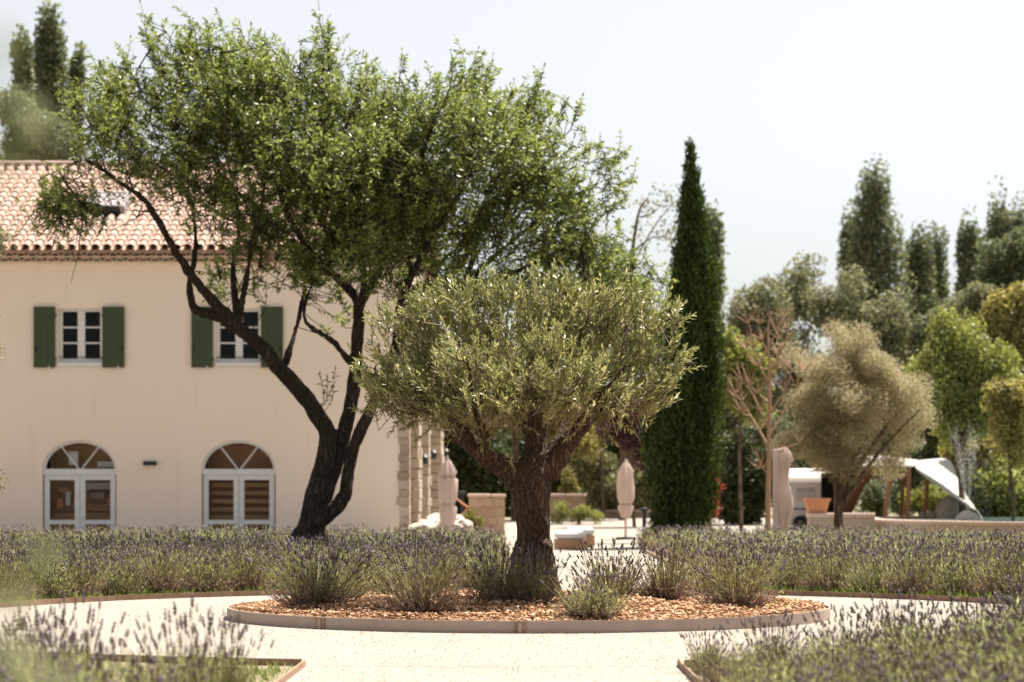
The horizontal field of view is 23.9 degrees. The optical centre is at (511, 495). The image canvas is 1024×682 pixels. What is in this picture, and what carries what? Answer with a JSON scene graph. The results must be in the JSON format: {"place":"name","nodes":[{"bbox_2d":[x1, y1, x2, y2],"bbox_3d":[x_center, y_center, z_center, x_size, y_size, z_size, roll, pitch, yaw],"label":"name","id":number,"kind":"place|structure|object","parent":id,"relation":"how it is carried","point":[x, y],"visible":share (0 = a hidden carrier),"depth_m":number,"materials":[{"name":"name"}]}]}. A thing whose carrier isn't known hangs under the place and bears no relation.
{"place":"outdoors","nodes":[
{"label":"outdoors","id":0,"kind":"place"},
{"bbox_2d":[0,160,444,536],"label":"house","id":1,"kind":"structure","parent":0,"point":[120,362],"depth_m":50.00,"materials":[{"name":"paint"}]},
{"bbox_2d":[57,309,101,366],"bbox_3d":[-8.923,-3.261,50.075,0.958,1.203,0.250,0,0,0],"label":"window","id":2,"kind":"structure","parent":1,"relation":"in","point":[81,361],"depth_m":50.10,"materials":[{"name":"white paint"}]},
{"bbox_2d":[43,440,115,536],"bbox_3d":[-8.945,-0.220,50.455,1.531,2.360,0.890,0,0,0],"label":"arched door","id":3,"kind":"structure","parent":1,"relation":"in","point":[82,474],"depth_m":50.41,"materials":[{"name":"white paint"}]},
{"bbox_2d":[215,309,260,366],"bbox_3d":[-5.654,-3.261,50.075,0.976,1.203,0.250,0,0,0],"label":"window","id":4,"kind":"structure","parent":1,"relation":"in","point":[238,361],"depth_m":50.10,"materials":[{"name":"white paint"}]},
{"bbox_2d":[202,440,275,534],"bbox_3d":[-5.654,-0.220,50.405,1.531,2.360,0.790,0,0,0],"label":"arched door","id":5,"kind":"structure","parent":1,"relation":"in","point":[239,476],"depth_m":50.55,"materials":[{"name":"white paint"}]},
{"bbox_2d":[0,500,927,681],"bbox_3d":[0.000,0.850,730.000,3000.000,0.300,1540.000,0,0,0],"label":"ground","id":6,"kind":"structure","parent":0,"point":[280,674],"depth_m":14.11,"materials":[{"name":"soil"}]},
{"bbox_2d":[8,23,37,160],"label":"poplar","id":7,"kind":"object","parent":6,"relation":"on","point":[21,52],"visible":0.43,"depth_m":89.78,"materials":[{"name":"green plant"}]},
{"bbox_2d":[0,533,57,599],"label":"lavender plant","id":8,"kind":"object","parent":6,"relation":"on","point":[6,577],"visible":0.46,"depth_m":21.98,"materials":[{"name":"green plant"}]},
{"bbox_2d":[0,23,78,681],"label":"foreground shrub","id":9,"kind":"object","parent":6,"relation":"on","point":[16,649],"visible":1,"depth_m":1.56,"materials":[{"name":"green plant"}]},
{"bbox_2d":[0,615,79,681],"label":"lavender plant","id":10,"kind":"object","parent":6,"relation":"on","point":[49,640],"visible":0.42,"depth_m":9.22,"materials":[{"name":"green plant"}]},
{"bbox_2d":[0,82,92,160],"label":"green tree","id":11,"kind":"object","parent":6,"relation":"on","point":[14,119],"visible":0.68,"depth_m":73.63,"materials":[{"name":"green plant"}]},
{"bbox_2d":[0,540,93,599],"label":"lavender plant","id":12,"kind":"object","parent":6,"relation":"on","point":[55,584],"visible":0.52,"depth_m":22.37,"materials":[{"name":"green plant"}]},
{"bbox_2d":[30,0,73,123],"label":"poplar","id":13,"kind":"object","parent":6,"relation":"on","point":[50,55],"visible":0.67,"depth_m":91.75,"materials":[{"name":"green plant"}]},
{"bbox_2d":[4,590,125,681],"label":"lavender plant","id":14,"kind":"object","parent":6,"relation":"on","point":[88,648],"visible":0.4,"depth_m":10.58,"materials":[{"name":"green plant"}]},
{"bbox_2d":[66,40,88,131],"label":"poplar","id":15,"kind":"object","parent":6,"relation":"on","point":[78,69],"visible":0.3,"depth_m":92.86,"materials":[{"name":"green plant"}]},
{"bbox_2d":[45,542,128,596],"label":"lavender plant","id":16,"kind":"object","parent":6,"relation":"on","point":[84,582],"visible":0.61,"depth_m":22.85,"materials":[{"name":"green plant"}]},
{"bbox_2d":[0,622,211,681],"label":"lavender bed","id":17,"kind":"object","parent":6,"relation":"on","point":[103,673],"visible":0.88,"depth_m":8.74,"materials":[{"name":"green plant"}]},
{"bbox_2d":[76,547,152,595],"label":"lavender plant","id":18,"kind":"object","parent":6,"relation":"on","point":[123,583],"visible":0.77,"depth_m":23.19,"materials":[{"name":"green plant"}]},
{"bbox_2d":[121,526,208,593],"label":"lavender plant","id":19,"kind":"object","parent":6,"relation":"on","point":[164,577],"visible":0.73,"depth_m":23.52,"materials":[{"name":"green plant"}]},
{"bbox_2d":[121,594,245,681],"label":"lavender plant","id":20,"kind":"object","parent":6,"relation":"on","point":[199,665],"visible":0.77,"depth_m":10.17,"materials":[{"name":"green plant"}]},
{"bbox_2d":[167,537,241,591],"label":"lavender plant","id":21,"kind":"object","parent":6,"relation":"on","point":[207,578],"visible":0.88,"depth_m":23.85,"materials":[{"name":"green plant"}]},
{"bbox_2d":[186,608,274,681],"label":"lavender plant","id":22,"kind":"object","parent":6,"relation":"on","point":[233,673],"visible":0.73,"depth_m":10.86,"materials":[{"name":"green plant"}]},
{"bbox_2d":[0,588,478,607],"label":"steel edging","id":23,"kind":"object","parent":6,"relation":"on","point":[148,596],"visible":0.31,"depth_m":23.11,"materials":[{"name":"metal"}]},
{"bbox_2d":[199,531,299,591],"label":"lavender plant","id":24,"kind":"object","parent":6,"relation":"on","point":[247,577],"visible":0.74,"depth_m":24.15,"materials":[{"name":"green plant"}]},
{"bbox_2d":[0,521,515,592],"bbox_3d":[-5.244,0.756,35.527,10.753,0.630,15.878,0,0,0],"label":"lavender field","id":25,"kind":"structure","parent":6,"relation":"on","point":[121,537],"depth_m":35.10,"materials":[{"name":"green plant"}]},
{"bbox_2d":[247,536,334,589],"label":"lavender plant","id":26,"kind":"object","parent":6,"relation":"on","point":[286,563],"visible":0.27,"depth_m":24.42,"materials":[{"name":"green plant"}]},
{"bbox_2d":[299,533,379,585],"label":"lavender plant","id":27,"kind":"object","parent":6,"relation":"on","point":[342,551],"visible":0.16,"depth_m":24.59,"materials":[{"name":"green plant"}]},
{"bbox_2d":[11,0,678,547],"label":"almond tree","id":28,"kind":"object","parent":6,"relation":"on","point":[367,194],"visible":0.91,"depth_m":33.51,"materials":[{"name":"green plant"}]},
{"bbox_2d":[430,424,519,516],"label":"dark tree","id":29,"kind":"object","parent":6,"relation":"on","point":[472,476],"visible":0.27,"depth_m":75.51,"materials":[{"name":"green plant"}]},
{"bbox_2d":[467,494,505,534],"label":"stone wall","id":30,"kind":"structure","parent":6,"relation":"on","point":[491,511],"depth_m":58.00,"materials":[{"name":"beige stone"}]},
{"bbox_2d":[0,582,1023,681],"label":"edging","id":31,"kind":"object","parent":6,"relation":"on","point":[276,670],"visible":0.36,"depth_m":22.79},
{"bbox_2d":[446,352,607,519],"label":"green tree","id":32,"kind":"object","parent":6,"relation":"on","point":[586,442],"visible":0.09,"depth_m":69.71,"materials":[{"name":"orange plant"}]},
{"bbox_2d":[227,600,829,633],"bbox_3d":[0.135,0.967,19.823,4.911,0.126,4.926,0,0,0],"label":"round bed edging","id":33,"kind":"object","parent":6,"relation":"on","point":[518,627],"visible":0.42,"depth_m":17.60,"materials":[{"name":"stone"}]},
{"bbox_2d":[230,589,826,620],"bbox_3d":[0.135,0.891,19.830,4.860,0.047,4.860,0,0,0],"label":"mulch bed","id":34,"kind":"object","parent":6,"relation":"on","point":[507,617],"visible":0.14,"depth_m":18.17,"materials":[{"name":"brown wood"}]},
{"bbox_2d":[246,540,391,607],"bbox_3d":[-1.551,0.634,19.330,1.176,0.562,0.988,0,0,-3],"label":"lavender plant","id":35,"kind":"object","parent":34,"relation":"on","point":[311,588],"visible":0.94,"depth_m":19.22,"materials":[{"name":"green plant"}]},
{"bbox_2d":[298,549,391,597],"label":"lavender plant","id":36,"kind":"object","parent":34,"relation":"on","point":[355,586],"visible":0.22,"depth_m":20.36,"materials":[{"name":"green plant"}]},
{"bbox_2d":[366,538,446,594],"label":"lavender plant","id":37,"kind":"object","parent":34,"relation":"on","point":[385,585],"visible":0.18,"depth_m":20.83,"materials":[{"name":"green plant"}]},
{"bbox_2d":[367,530,480,613],"bbox_3d":[-0.640,0.588,18.160,0.888,0.662,0.865,0,0,10],"label":"lavender plant","id":38,"kind":"object","parent":34,"relation":"on","point":[420,594],"visible":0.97,"depth_m":18.08,"materials":[{"name":"green plant"}]},
{"bbox_2d":[439,537,547,604],"bbox_3d":[-0.094,0.622,19.376,0.905,0.587,0.760,0,0,-40],"label":"lavender plant","id":39,"kind":"object","parent":34,"relation":"on","point":[489,590],"visible":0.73,"depth_m":19.26,"materials":[{"name":"green plant"}]},
{"bbox_2d":[348,255,707,597],"bbox_3d":[0.089,-0.473,19.850,2.548,2.992,2.393,0,0,39],"label":"olive tree","id":40,"kind":"object","parent":34,"relation":"on","point":[551,340],"visible":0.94,"depth_m":19.63,"materials":[{"name":"green plant"}]},
{"bbox_2d":[492,543,576,604],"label":"lavender plant","id":41,"kind":"object","parent":34,"relation":"on","point":[543,593],"visible":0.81,"depth_m":19.22,"materials":[{"name":"green plant"}]},
{"bbox_2d":[539,566,643,617],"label":"lavender plant","id":42,"kind":"object","parent":34,"relation":"on","point":[594,605],"visible":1,"depth_m":17.69,"materials":[{"name":"green plant"}]},
{"bbox_2d":[555,537,663,596],"bbox_3d":[0.858,0.626,20.185,0.830,0.564,0.856,0,0,14],"label":"lavender plant","id":43,"kind":"object","parent":34,"relation":"on","point":[607,570],"visible":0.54,"depth_m":20.12,"materials":[{"name":"green plant"}]},
{"bbox_2d":[611,527,711,600],"bbox_3d":[1.260,0.586,20.185,0.742,0.645,0.866,0,0,41],"label":"lavender plant","id":44,"kind":"object","parent":34,"relation":"on","point":[669,587],"visible":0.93,"depth_m":20.12,"materials":[{"name":"green plant"}]},
{"bbox_2d":[667,542,744,595],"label":"lavender plant","id":45,"kind":"object","parent":34,"relation":"on","point":[700,567],"visible":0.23,"depth_m":20.73,"materials":[{"name":"green plant"}]},
{"bbox_2d":[683,536,796,607],"bbox_3d":[1.802,0.622,19.181,0.909,0.587,1.082,0,0,5],"label":"lavender plant","id":46,"kind":"object","parent":34,"relation":"on","point":[732,589],"visible":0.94,"depth_m":19.12,"materials":[{"name":"green plant"}]},
{"bbox_2d":[550,499,604,524],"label":"green shrub","id":47,"kind":"object","parent":6,"relation":"on","point":[580,512],"visible":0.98,"depth_m":65.93,"materials":[{"name":"green plant"}]},
{"bbox_2d":[510,265,665,517],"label":"green tree","id":48,"kind":"object","parent":6,"relation":"on","point":[601,456],"visible":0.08,"depth_m":71.94,"materials":[{"name":"green plant"}]},
{"bbox_2d":[548,420,650,509],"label":"dark tree","id":49,"kind":"object","parent":6,"relation":"on","point":[611,448],"visible":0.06,"depth_m":79.47,"materials":[{"name":"green plant"}]},
{"bbox_2d":[567,443,650,509],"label":"oleander","id":50,"kind":"object","parent":6,"relation":"on","point":[591,475],"visible":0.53,"depth_m":72.77,"materials":[{"name":"green plant"}]},
{"bbox_2d":[592,385,651,526],"bbox_3d":[3.176,-1.033,64.074,2.135,3.872,1.519,0,0,0],"label":"purple tree","id":51,"kind":"object","parent":6,"relation":"on","point":[627,441],"visible":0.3,"depth_m":63.89,"materials":[{"name":"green plant"}]},
{"bbox_2d":[595,182,680,519],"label":"wispy tree","id":52,"kind":"object","parent":6,"relation":"on","point":[622,456],"visible":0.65,"depth_m":69.97,"materials":[{"name":"green plant"}]},
{"bbox_2d":[638,135,729,534],"bbox_3d":[3.276,-2.932,46.044,1.762,7.843,1.798,0,0,0],"label":"cypress","id":53,"kind":"object","parent":6,"relation":"on","point":[681,472],"visible":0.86,"depth_m":45.63,"materials":[{"name":"green plant"}]},
{"bbox_2d":[678,625,744,673],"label":"lavender plant","id":54,"kind":"object","parent":6,"relation":"on","point":[702,654],"visible":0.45,"depth_m":13.53,"materials":[{"name":"green plant"}]},
{"bbox_2d":[706,199,730,469],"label":"poplar","id":55,"kind":"object","parent":6,"relation":"on","point":[716,226],"visible":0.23,"depth_m":87.76,"materials":[{"name":"green plant"}]},
{"bbox_2d":[717,324,778,534],"bbox_3d":[5.513,-1.554,58.037,1.903,5.136,1.480,0,0,0],"label":"green tree","id":56,"kind":"object","parent":6,"relation":"on","point":[735,353],"visible":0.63,"depth_m":57.81,"materials":[{"name":"green plant"}]},
{"bbox_2d":[717,274,801,423],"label":"grey tree","id":57,"kind":"object","parent":6,"relation":"on","point":[753,296],"visible":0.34,"depth_m":81.69,"materials":[{"name":"green plant"}]},
{"bbox_2d":[714,424,820,524],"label":"hedge","id":58,"kind":"object","parent":6,"relation":"on","point":[753,487],"visible":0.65,"depth_m":65.68,"materials":[{"name":"green plant"}]},
{"bbox_2d":[719,609,820,676],"bbox_3d":[1.385,0.809,12.994,0.557,0.402,0.468,0,0,37],"label":"lavender plant","id":59,"kind":"object","parent":6,"relation":"on","point":[773,637],"visible":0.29,"depth_m":12.96,"materials":[{"name":"green plant"}]},
{"bbox_2d":[725,296,815,532],"bbox_3d":[4.854,-1.326,45.027,1.770,4.873,1.063,0,0,0],"label":"dry tree","id":60,"kind":"object","parent":6,"relation":"on","point":[768,468],"visible":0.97,"depth_m":44.98,"materials":[{"name":"brown plant"}]},
{"bbox_2d":[735,409,813,475],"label":"garden bush","id":61,"kind":"object","parent":6,"relation":"on","point":[754,432],"visible":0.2,"depth_m":75.34,"materials":[{"name":"green plant"}]},
{"bbox_2d":[773,447,793,529],"bbox_3d":[4.797,0.069,43.500,0.800,1.862,0.600,0,0,0],"label":"cantilever parasol","id":62,"kind":"object","parent":6,"relation":"on","point":[783,504],"visible":0.91,"depth_m":43.45,"materials":[{"name":"beige fabric"}]},
{"bbox_2d":[753,542,820,590],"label":"lavender plant","id":63,"kind":"object","parent":6,"relation":"on","point":[788,580],"visible":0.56,"depth_m":24.30,"materials":[{"name":"green plant"}]},
{"bbox_2d":[748,249,834,424],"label":"grey tree","id":64,"kind":"object","parent":6,"relation":"on","point":[798,279],"visible":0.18,"depth_m":83.63,"materials":[{"name":"green plant"}]},
{"bbox_2d":[635,520,1023,570],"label":"lavender field","id":65,"kind":"structure","parent":6,"relation":"on","point":[714,535],"depth_m":36.19,"materials":[{"name":"green plant"}]},
{"bbox_2d":[646,550,1015,603],"bbox_3d":[3.614,0.983,30.284,7.869,0.075,22.236,0,0,-26],"label":"steel edging","id":66,"kind":"object","parent":6,"relation":"on","point":[864,595],"visible":0.41,"depth_m":23.37,"materials":[{"name":"metal"}]},
{"bbox_2d":[790,534,876,591],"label":"lavender plant","id":67,"kind":"object","parent":6,"relation":"on","point":[825,576],"visible":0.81,"depth_m":23.97,"materials":[{"name":"green plant"}]},
{"bbox_2d":[802,603,891,674],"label":"lavender plant","id":68,"kind":"object","parent":6,"relation":"on","point":[843,626],"visible":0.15,"depth_m":12.79,"materials":[{"name":"green plant"}]},
{"bbox_2d":[832,197,863,452],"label":"poplar","id":69,"kind":"object","parent":6,"relation":"on","point":[843,235],"visible":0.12,"depth_m":111.89,"materials":[{"name":"green plant"}]},
{"bbox_2d":[678,594,1023,681],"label":"lavender bed","id":70,"kind":"object","parent":6,"relation":"on","point":[987,655],"visible":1,"depth_m":10.91,"materials":[{"name":"green plant"}]},
{"bbox_2d":[771,315,943,530],"bbox_3d":[6.637,-1.224,46.992,3.022,4.560,2.470,0,0,31],"label":"pale olive tree","id":71,"kind":"object","parent":6,"relation":"on","point":[833,413],"visible":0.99,"depth_m":46.81,"materials":[{"name":"green plant"}]},
{"bbox_2d":[801,264,930,515],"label":"grey tree","id":72,"kind":"object","parent":6,"relation":"on","point":[892,327],"visible":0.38,"depth_m":79.69,"materials":[{"name":"green plant"}]},
{"bbox_2d":[821,540,911,592],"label":"lavender plant","id":73,"kind":"object","parent":6,"relation":"on","point":[861,582],"visible":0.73,"depth_m":23.65,"materials":[{"name":"green plant"}]},
{"bbox_2d":[831,153,917,484],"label":"poplar","id":74,"kind":"object","parent":6,"relation":"on","point":[868,239],"visible":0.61,"depth_m":109.52,"materials":[{"name":"green plant"}]},
{"bbox_2d":[854,478,912,516],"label":"round shrub","id":75,"kind":"object","parent":6,"relation":"on","point":[872,497],"visible":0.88,"depth_m":71.73,"materials":[{"name":"green plant"}]},
{"bbox_2d":[834,455,981,517],"bbox_3d":[9.909,-0.052,62.396,3.961,2.013,6.215,0,0,0],"label":"stretch tent","id":76,"kind":"object","parent":6,"relation":"on","point":[940,473],"visible":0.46,"depth_m":60.95,"materials":[{"name":"white fabric"}]},
{"bbox_2d":[860,536,964,593],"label":"lavender plant","id":77,"kind":"object","parent":6,"relation":"on","point":[911,577],"visible":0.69,"depth_m":23.30,"materials":[{"name":"green plant"}]},
{"bbox_2d":[846,582,978,661],"bbox_3d":[2.145,0.735,12.896,0.710,0.544,0.608,0,0,-12],"label":"lavender plant","id":78,"kind":"object","parent":6,"relation":"on","point":[909,605],"visible":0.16,"depth_m":12.86,"materials":[{"name":"green plant"}]},
{"bbox_2d":[885,439,941,515],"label":"garden bush","id":79,"kind":"object","parent":6,"relation":"on","point":[917,478],"visible":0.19,"depth_m":73.65,"materials":[{"name":"green plant"}]},
{"bbox_2d":[900,219,939,375],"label":"poplar","id":80,"kind":"object","parent":6,"relation":"on","point":[921,262],"visible":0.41,"depth_m":111.67,"materials":[{"name":"green plant"}]},
{"bbox_2d":[897,480,950,513],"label":"green shrub","id":81,"kind":"object","parent":6,"relation":"on","point":[935,495],"visible":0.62,"depth_m":69.81,"materials":[{"name":"green plant"}]},
{"bbox_2d":[907,299,960,356],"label":"garden bush","id":82,"kind":"object","parent":6,"relation":"on","point":[921,324],"visible":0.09,"depth_m":79.81,"materials":[{"name":"green plant"}]},
{"bbox_2d":[927,220,952,508],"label":"poplar","id":83,"kind":"object","parent":6,"relation":"on","point":[941,265],"visible":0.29,"depth_m":115.81,"materials":[{"name":"green plant"}]},
{"bbox_2d":[875,516,1023,537],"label":"round pool","id":84,"kind":"structure","parent":6,"relation":"on","point":[1002,523],"depth_m":51.03,"materials":[{"name":"stone"}]},
{"bbox_2d":[916,541,1007,596],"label":"lavender plant","id":85,"kind":"object","parent":6,"relation":"on","point":[951,582],"visible":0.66,"depth_m":22.95,"materials":[{"name":"green plant"}]},
{"bbox_2d":[905,304,1023,513],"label":"willow tree","id":86,"kind":"object","parent":6,"relation":"on","point":[959,364],"visible":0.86,"depth_m":59.66,"materials":[{"name":"green plant"}]},
{"bbox_2d":[952,204,983,297],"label":"poplar","id":87,"kind":"object","parent":6,"relation":"on","point":[968,238],"visible":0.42,"depth_m":111.74,"materials":[{"name":"green plant"}]},
{"bbox_2d":[939,280,998,326],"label":"garden bush","id":88,"kind":"object","parent":6,"relation":"on","point":[974,297],"visible":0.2,"depth_m":77.74,"materials":[{"name":"green plant"}]},
{"bbox_2d":[938,430,1013,512],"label":"garden bush","id":89,"kind":"object","parent":6,"relation":"on","point":[980,449],"visible":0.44,"depth_m":67.52,"materials":[{"name":"green plant"}]},
{"bbox_2d":[942,528,1023,597],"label":"lavender plant","id":90,"kind":"object","parent":6,"relation":"on","point":[987,585],"visible":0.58,"depth_m":22.57,"materials":[{"name":"green plant"}]},
{"bbox_2d":[946,225,1023,304],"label":"pine tree","id":91,"kind":"object","parent":6,"relation":"on","point":[1001,259],"visible":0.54,"depth_m":83.65,"materials":[{"name":"green plant"}]},
{"bbox_2d":[963,450,1023,516],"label":"garden bush","id":92,"kind":"object","parent":6,"relation":"on","point":[997,500],"visible":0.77,"depth_m":63.52,"materials":[{"name":"green plant"}]},
{"bbox_2d":[972,281,1023,474],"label":"tree","id":93,"kind":"object","parent":6,"relation":"on","point":[1002,312],"visible":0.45,"depth_m":65.64,"materials":[{"name":"green plant"}]},
{"bbox_2d":[981,174,1017,275],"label":"poplar","id":94,"kind":"object","parent":6,"relation":"on","point":[997,224],"visible":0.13,"depth_m":113.74,"materials":[{"name":"green plant"}]},
{"bbox_2d":[980,375,1023,520],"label":"garden tree","id":95,"kind":"object","parent":6,"relation":"on","point":[1004,402],"visible":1,"depth_m":53.80,"materials":[{"name":"green plant"}]},
{"bbox_2d":[286,665,692,681],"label":"gravel path","id":96,"kind":"structure","parent":0,"point":[678,674],"depth_m":13.41,"materials":[{"name":"beige gravel"}]},
{"bbox_2d":[0,595,1021,681],"bbox_3d":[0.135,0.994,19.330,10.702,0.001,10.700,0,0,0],"label":"gravel path","id":97,"kind":"structure","parent":0,"point":[155,610],"depth_m":16.64,"materials":[{"name":"beige gravel"}]},
{"bbox_2d":[0,0,1023,490],"label":"sky","id":98,"kind":"structure","parent":0,"point":[783,103],"materials":[{"name":"white"}]},
{"bbox_2d":[554,556,694,591],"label":"gravel path","id":99,"kind":"structure","parent":0,"point":[565,570],"depth_m":33.47,"materials":[{"name":"beige gravel"}]},
{"bbox_2d":[503,518,806,555],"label":"terrace","id":100,"kind":"structure","parent":0,"point":[606,530],"depth_m":60.36,"materials":[{"name":"beige stone"}]},
{"bbox_2d":[615,459,635,539],"bbox_3d":[2.538,0.091,54.000,0.480,1.818,0.480,0,0,0],"label":"closed parasol","id":101,"kind":"object","parent":100,"relation":"on","point":[625,489],"visible":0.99,"depth_m":53.89,"materials":[{"name":"beige fabric"}]},
{"bbox_2d":[788,468,833,528],"bbox_3d":[7.800,0.098,62.725,1.632,1.580,2.950,0,0,0],"label":"van","id":102,"kind":"object","parent":100,"relation":"on","point":[802,483],"visible":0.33,"depth_m":62.00,"materials":[{"name":"metal"}]},
{"bbox_2d":[806,513,874,536],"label":"pool side wall","id":103,"kind":"structure","parent":100,"relation":"on","point":[856,520],"depth_m":53.50,"materials":[{"name":"stone"}]},
{"bbox_2d":[698,531,1023,593],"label":"lavender field","id":104,"kind":"structure","parent":0,"point":[983,554],"depth_m":26.00,"materials":[{"name":"green plant"}]},
{"label":"terrace","id":105,"kind":"structure","parent":0,"visible":0},
{"bbox_2d":[437,455,457,532],"bbox_3d":[-1.226,0.122,46.000,0.480,1.756,0.480,0,0,0],"label":"closed parasol","id":106,"kind":"object","parent":105,"relation":"on","point":[447,488],"visible":0.92,"depth_m":45.89,"materials":[{"name":"beige fabric"}]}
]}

